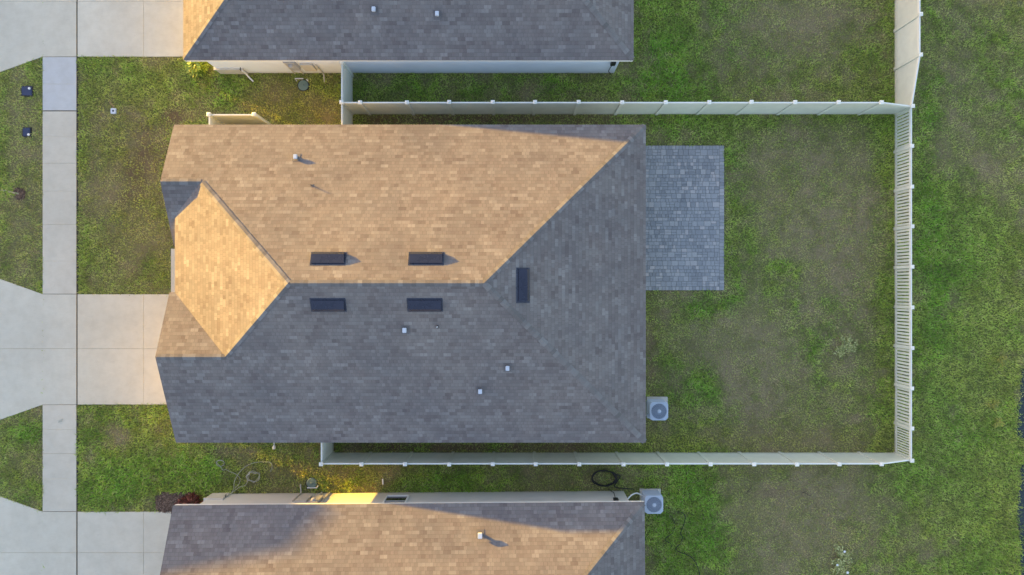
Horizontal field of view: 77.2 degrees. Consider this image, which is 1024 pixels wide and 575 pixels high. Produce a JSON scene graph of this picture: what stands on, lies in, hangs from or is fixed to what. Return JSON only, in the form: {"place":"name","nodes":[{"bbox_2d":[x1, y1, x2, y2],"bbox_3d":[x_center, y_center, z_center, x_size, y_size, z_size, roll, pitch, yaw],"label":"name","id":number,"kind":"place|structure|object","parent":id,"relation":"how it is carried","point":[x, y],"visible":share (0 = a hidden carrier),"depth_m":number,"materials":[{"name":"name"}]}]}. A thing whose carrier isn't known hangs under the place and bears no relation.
{"place":"outdoors","nodes":[
{"label":"outdoors","id":0,"kind":"place"},
{"bbox_2d":[43,57,76,293],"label":"sidewalk","id":1,"kind":"structure","parent":0,"point":[59,186],"depth_m":29.15,"materials":[{"name":"concrete"}]},
{"bbox_2d":[43,405,76,510],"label":"sidewalk","id":2,"kind":"structure","parent":0,"point":[59,469],"depth_m":29.15,"materials":[{"name":"concrete"}]},
{"bbox_2d":[0,279,168,419],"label":"driveway","id":3,"kind":"structure","parent":0,"point":[118,337],"depth_m":29.15,"materials":[{"name":"concrete"}]},
{"bbox_2d":[0,496,170,574],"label":"driveway","id":4,"kind":"structure","parent":0,"point":[33,541],"depth_m":29.15,"materials":[{"name":"concrete"}]},
{"bbox_2d":[0,0,182,71],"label":"driveway","id":5,"kind":"structure","parent":0,"point":[30,30],"depth_m":29.15,"materials":[{"name":"concrete"}]},
{"bbox_2d":[0,0,1023,574],"bbox_3d":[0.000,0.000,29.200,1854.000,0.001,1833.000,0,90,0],"label":"ground","id":6,"kind":"structure","parent":0,"point":[764,324],"depth_m":29.20,"materials":[{"name":"green plant"}]},
{"bbox_2d":[0,178,18,202],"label":"young tree","id":7,"kind":"object","parent":6,"relation":"on","point":[10,189],"visible":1,"depth_m":28.21,"materials":[{"name":"green plant"}]},
{"bbox_2d":[13,187,25,199],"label":"mulch","id":8,"kind":"object","parent":6,"relation":"on","point":[21,194],"visible":0.94,"depth_m":29.15,"materials":[{"name":"brown plant"}]},
{"bbox_2d":[22,127,31,136],"bbox_3d":[-22.060,-7.067,29.198,0.400,0.204,0.440,0,90,0],"label":"meter box","id":9,"kind":"object","parent":6,"relation":"on","point":[26,131],"visible":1,"depth_m":29.14,"materials":[{"name":"blue plastic"}]},
{"bbox_2d":[21,86,33,96],"bbox_3d":[-22.046,-8.932,29.198,0.540,0.204,0.480,0,90,0],"label":"meter box","id":10,"kind":"object","parent":6,"relation":"on","point":[26,91],"visible":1,"depth_m":29.14,"materials":[{"name":"blue plastic"}]},
{"bbox_2d":[43,0,77,574],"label":"joint filler","id":11,"kind":"object","parent":6,"relation":"on","point":[77,291],"visible":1,"depth_m":29.17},
{"bbox_2d":[111,108,116,113],"bbox_3d":[-18.126,-8.028,29.193,0.260,0.114,0.260,0,90,0],"label":"cleanout cover","id":12,"kind":"object","parent":6,"relation":"on","point":[113,110],"visible":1,"depth_m":29.14,"materials":[{"name":"paint"}]},
{"bbox_2d":[171,249,174,291],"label":"front path","id":13,"kind":"structure","parent":6,"relation":"on","point":[172,270],"depth_m":29.14,"materials":[{"name":"concrete"}]},
{"bbox_2d":[154,492,197,512],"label":"mulch","id":14,"kind":"object","parent":6,"relation":"on","point":[164,502],"visible":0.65,"depth_m":29.15,"materials":[{"name":"brown plant"}]},
{"bbox_2d":[174,495,185,504],"bbox_3d":[-14.882,9.794,28.976,0.670,0.503,0.686,-28,90,0],"label":"red shrub","id":15,"kind":"object","parent":6,"relation":"on","point":[179,501],"visible":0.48,"depth_m":28.94,"materials":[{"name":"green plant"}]},
{"bbox_2d":[182,491,202,503],"bbox_3d":[-14.392,9.640,28.860,0.926,0.766,0.927,-30,90,0],"label":"red shrub","id":16,"kind":"object","parent":6,"relation":"on","point":[191,497],"visible":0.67,"depth_m":28.84,"materials":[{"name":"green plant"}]},
{"bbox_2d":[184,61,209,79],"bbox_3d":[-14.212,-9.938,28.844,1.168,0.768,1.142,0,90,0],"label":"shrub","id":17,"kind":"object","parent":6,"relation":"on","point":[200,69],"visible":0.71,"depth_m":28.69,"materials":[{"name":"yellow plant"}]},
{"bbox_2d":[209,116,223,124],"bbox_3d":[-12.925,-6.853,28.285,0.166,2.030,0.931,0,90,0],"label":"screen fence","id":18,"kind":"object","parent":6,"relation":"on","point":[212,121],"visible":0.17,"depth_m":27.75,"materials":[{"name":"beige plastic"}]},
{"bbox_2d":[216,460,239,487],"bbox_3d":[-12.836,8.382,29.078,0.465,0.071,1.489,-38,90,0],"label":"garden hose","id":19,"kind":"object","parent":6,"relation":"on","point":[227,470],"visible":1,"depth_m":29.09,"materials":[{"name":"grey rubber"}]},
{"bbox_2d":[207,112,271,124],"bbox_3d":[-11.965,-7.385,28.285,2.096,2.030,0.166,0,90,0],"label":"screen fence","id":20,"kind":"object","parent":6,"relation":"on","point":[254,118],"visible":0.95,"depth_m":28.11,"materials":[{"name":"beige plastic"}]},
{"bbox_2d":[231,471,259,493],"bbox_3d":[-12.151,8.773,29.068,1.641,0.088,0.554,-26,90,0],"label":"garden hose","id":21,"kind":"object","parent":6,"relation":"on","point":[247,477],"visible":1,"depth_m":29.07,"materials":[{"name":"grey rubber"}]},
{"bbox_2d":[297,79,309,90],"bbox_3d":[-9.486,-9.194,29.183,0.540,0.135,0.540,0,90,0],"label":"valve lid","id":22,"kind":"object","parent":6,"relation":"on","point":[303,85],"visible":1,"depth_m":29.13,"materials":[{"name":"green plastic"}]},
{"bbox_2d":[306,477,317,488],"bbox_3d":[-9.107,8.888,29.183,0.540,0.135,0.540,0,90,0],"label":"valve lid","id":23,"kind":"object","parent":6,"relation":"on","point":[311,482],"visible":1,"depth_m":29.13,"materials":[{"name":"green plastic"}]},
{"bbox_2d":[321,443,333,461],"bbox_3d":[-8.134,6.763,28.285,0.166,2.030,1.411,0,90,0],"label":"vinyl fence","id":24,"kind":"object","parent":6,"relation":"on","point":[327,449],"visible":0.36,"depth_m":28.10,"materials":[{"name":"white plastic"}]},
{"bbox_2d":[340,62,353,124],"bbox_3d":[-7.267,-8.030,28.285,0.174,2.030,3.366,0,90,0],"label":"vinyl fence","id":25,"kind":"object","parent":6,"relation":"on","point":[347,75],"visible":0.61,"depth_m":28.12,"materials":[{"name":"white plastic"}]},
{"bbox_2d":[155,124,646,443],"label":"house","id":26,"kind":"structure","parent":6,"relation":"on","point":[410,283],"depth_m":25.33,"materials":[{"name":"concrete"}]},
{"bbox_2d":[160,484,645,574],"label":"house","id":27,"kind":"structure","parent":6,"relation":"on","point":[515,533],"depth_m":26.03,"materials":[{"name":"concrete"}]},
{"bbox_2d":[382,495,408,502],"bbox_3d":[-5.096,9.294,27.956,1.020,1.372,0.085,0,90,0],"label":"window","id":28,"kind":"structure","parent":27,"relation":"in","point":[389,498],"depth_m":28.30,"materials":[{"name":"white paint"}]},
{"bbox_2d":[182,0,634,81],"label":"house","id":29,"kind":"structure","parent":6,"relation":"on","point":[246,37],"depth_m":26.13,"materials":[{"name":"concrete"}]},
{"bbox_2d":[591,470,633,489],"bbox_3d":[4.576,8.690,29.076,1.977,0.135,0.800,6,90,0],"label":"garden hose","id":30,"kind":"object","parent":6,"relation":"on","point":[615,481],"visible":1,"depth_m":29.05,"materials":[{"name":"black plastic"}]},
{"bbox_2d":[319,451,913,465],"bbox_3d":[4.640,7.534,28.285,25.726,2.030,0.180,0,90,0],"label":"vinyl fence","id":31,"kind":"object","parent":6,"relation":"on","point":[493,458],"visible":1,"depth_m":28.20,"materials":[{"name":"white plastic"}]},
{"bbox_2d":[339,100,914,114],"bbox_3d":[5.075,-7.900,28.285,24.856,2.030,0.186,0,90,0],"label":"vinyl fence","id":32,"kind":"object","parent":6,"relation":"on","point":[493,107],"visible":1,"depth_m":28.10,"materials":[{"name":"white plastic"}]},
{"bbox_2d":[639,488,660,500],"bbox_3d":[6.280,9.620,29.181,0.950,0.138,0.950,0,90,0],"label":"concrete pad","id":33,"kind":"object","parent":6,"relation":"on","point":[642,489],"visible":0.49,"depth_m":29.11,"materials":[{"name":"beige paint"}]},
{"bbox_2d":[642,490,662,513],"bbox_3d":[6.020,9.600,28.701,1.344,0.818,0.824,0,90,0],"label":"air conditioner","id":34,"kind":"object","parent":33,"relation":"on","point":[652,500],"visible":0.9,"depth_m":28.35,"materials":[{"name":"grey metal"}]},
{"bbox_2d":[647,397,667,402],"bbox_3d":[6.600,5.440,29.181,0.950,0.138,0.950,0,90,0],"label":"concrete pad","id":35,"kind":"object","parent":6,"relation":"on","point":[665,399],"visible":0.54,"depth_m":29.11,"materials":[{"name":"beige paint"}]},
{"bbox_2d":[646,399,667,419],"bbox_3d":[6.240,5.470,28.701,1.344,0.818,0.824,0,90,0],"label":"air conditioner","id":36,"kind":"object","parent":35,"relation":"on","point":[656,409],"visible":0.98,"depth_m":28.35,"materials":[{"name":"grey metal"}]},
{"bbox_2d":[646,146,723,289],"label":"paver patio","id":37,"kind":"structure","parent":6,"relation":"on","point":[678,168],"depth_m":29.15,"materials":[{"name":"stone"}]},
{"bbox_2d":[675,512,699,574],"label":"garden hose","id":38,"kind":"object","parent":6,"relation":"on","point":[681,542],"visible":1,"depth_m":29.10,"materials":[{"name":"green plastic"}]},
{"bbox_2d":[829,544,853,574],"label":"weed","id":39,"kind":"object","parent":6,"relation":"on","point":[838,562],"visible":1,"depth_m":29.03,"materials":[{"name":"green plant"}]},
{"bbox_2d":[831,333,857,358],"bbox_3d":[15.158,2.698,29.073,1.070,0.198,1.174,27,90,0],"label":"weed","id":40,"kind":"object","parent":6,"relation":"on","point":[840,350],"visible":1,"depth_m":29.03,"materials":[{"name":"green plant"}]},
{"bbox_2d":[893,108,913,458],"bbox_3d":[17.420,-0.185,28.575,0.179,1.450,15.306,0,90,0],"label":"picket fence","id":41,"kind":"object","parent":6,"relation":"on","point":[902,149],"visible":1,"depth_m":28.50,"materials":[{"name":"beige plastic"}]},
{"bbox_2d":[893,0,922,104],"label":"vinyl fence","id":42,"kind":"object","parent":6,"relation":"on","point":[906,31],"visible":0.98,"depth_m":28.30,"materials":[{"name":"white plastic"}]},
{"bbox_2d":[985,399,1003,410],"bbox_3d":[21.820,5.310,29.071,0.702,0.200,0.592,-36,90,0],"label":"weed","id":43,"kind":"object","parent":6,"relation":"on","point":[995,404],"visible":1,"depth_m":29.03,"materials":[{"name":"green plant"}]},
{"bbox_2d":[993,418,1004,427],"bbox_3d":[22.053,6.141,29.070,0.532,0.197,0.493,0,90,0],"label":"weed","id":44,"kind":"object","parent":6,"relation":"on","point":[998,422],"visible":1,"depth_m":29.03,"materials":[{"name":"green plant"}]},
{"bbox_2d":[996,356,1009,365],"bbox_3d":[22.214,3.297,29.070,0.575,0.198,0.469,-33,90,0],"label":"weed","id":45,"kind":"object","parent":6,"relation":"on","point":[1003,361],"visible":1,"depth_m":29.02,"materials":[{"name":"green plant"}]},
{"bbox_2d":[1016,369,1023,574],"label":"pond","id":46,"kind":"structure","parent":0,"point":[1021,493],"depth_m":29.19,"materials":[{"name":"liquid"}]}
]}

